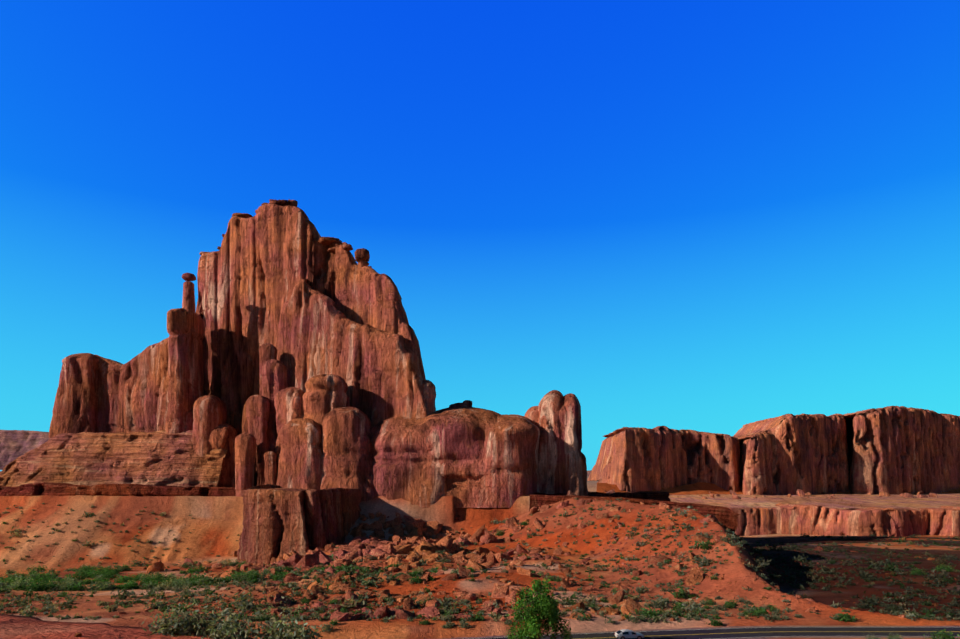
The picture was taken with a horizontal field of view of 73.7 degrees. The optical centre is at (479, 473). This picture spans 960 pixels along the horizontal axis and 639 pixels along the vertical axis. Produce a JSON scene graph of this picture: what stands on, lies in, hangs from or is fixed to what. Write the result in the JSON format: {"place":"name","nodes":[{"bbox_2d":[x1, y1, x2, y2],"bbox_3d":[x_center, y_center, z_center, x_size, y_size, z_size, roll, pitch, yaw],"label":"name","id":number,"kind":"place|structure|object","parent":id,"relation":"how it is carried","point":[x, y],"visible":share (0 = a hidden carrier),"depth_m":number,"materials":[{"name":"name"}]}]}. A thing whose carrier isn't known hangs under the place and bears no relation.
{"place":"outdoors","nodes":[
{"label":"outdoors","id":0,"kind":"place"},
{"bbox_2d":[0,430,740,563],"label":"butte base cliffs","id":1,"kind":"structure","parent":0,"point":[279,521],"depth_m":347.61,"materials":[{"name":"brown stone"}]},
{"bbox_2d":[0,476,959,638],"bbox_3d":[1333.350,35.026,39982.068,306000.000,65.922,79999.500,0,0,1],"label":"ground","id":2,"kind":"structure","parent":0,"point":[216,522],"depth_m":210.29,"materials":[{"name":"brown soil"}]},
{"bbox_2d":[0,430,591,475],"bbox_3d":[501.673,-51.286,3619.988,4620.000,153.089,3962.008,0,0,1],"label":"mesas","id":3,"kind":"structure","parent":2,"relation":"on","point":[15,444],"depth_m":1721.89,"materials":[{"name":"brown stone"}]},
{"bbox_2d":[49,199,587,507],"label":"rock formation","id":4,"kind":"object","parent":2,"relation":"on","point":[287,354],"visible":0.83,"depth_m":371.35,"materials":[{"name":"brown stone"}]},
{"bbox_2d":[139,594,586,638],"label":"ledge bushes","id":5,"kind":"object","parent":2,"relation":"on","point":[204,627],"visible":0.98,"depth_m":16.75,"materials":[{"name":"green plant"}]},
{"bbox_2d":[0,497,957,636],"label":"boulders","id":6,"kind":"object","parent":2,"relation":"on","point":[415,545],"visible":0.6,"depth_m":191.96,"materials":[{"name":"brown stone"}]},
{"bbox_2d":[0,497,959,638],"bbox_3d":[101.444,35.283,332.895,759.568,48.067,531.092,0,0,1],"label":"desert shrubs","id":7,"kind":"object","parent":2,"relation":"on","point":[36,580],"visible":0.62,"depth_m":162.73,"materials":[{"name":"green plant"}]},
{"bbox_2d":[500,574,573,638],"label":"cottonwood tree","id":8,"kind":"object","parent":2,"relation":"on","point":[544,609],"visible":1,"depth_m":94.81,"materials":[{"name":"green plant"}]},
{"bbox_2d":[587,406,959,536],"bbox_3d":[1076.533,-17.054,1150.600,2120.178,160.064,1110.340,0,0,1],"label":"cliffs","id":9,"kind":"structure","parent":2,"relation":"on","point":[887,471],"depth_m":855.00,"materials":[{"name":"brown stone"}]},
{"bbox_2d":[0,0,959,470],"label":"sky","id":10,"kind":"structure","parent":0,"point":[711,216],"materials":[{"name":"blue"}]},
{"bbox_2d":[442,626,959,638],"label":"road","id":11,"kind":"structure","parent":0,"point":[750,632],"depth_m":105.89,"materials":[{"name":"grey asphalt"}]},
{"bbox_2d":[614,629,643,638],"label":"hatchback car","id":12,"kind":"object","parent":11,"relation":"on","point":[625,634],"visible":1,"depth_m":101.56,"materials":[{"name":"white paint"}]}
]}

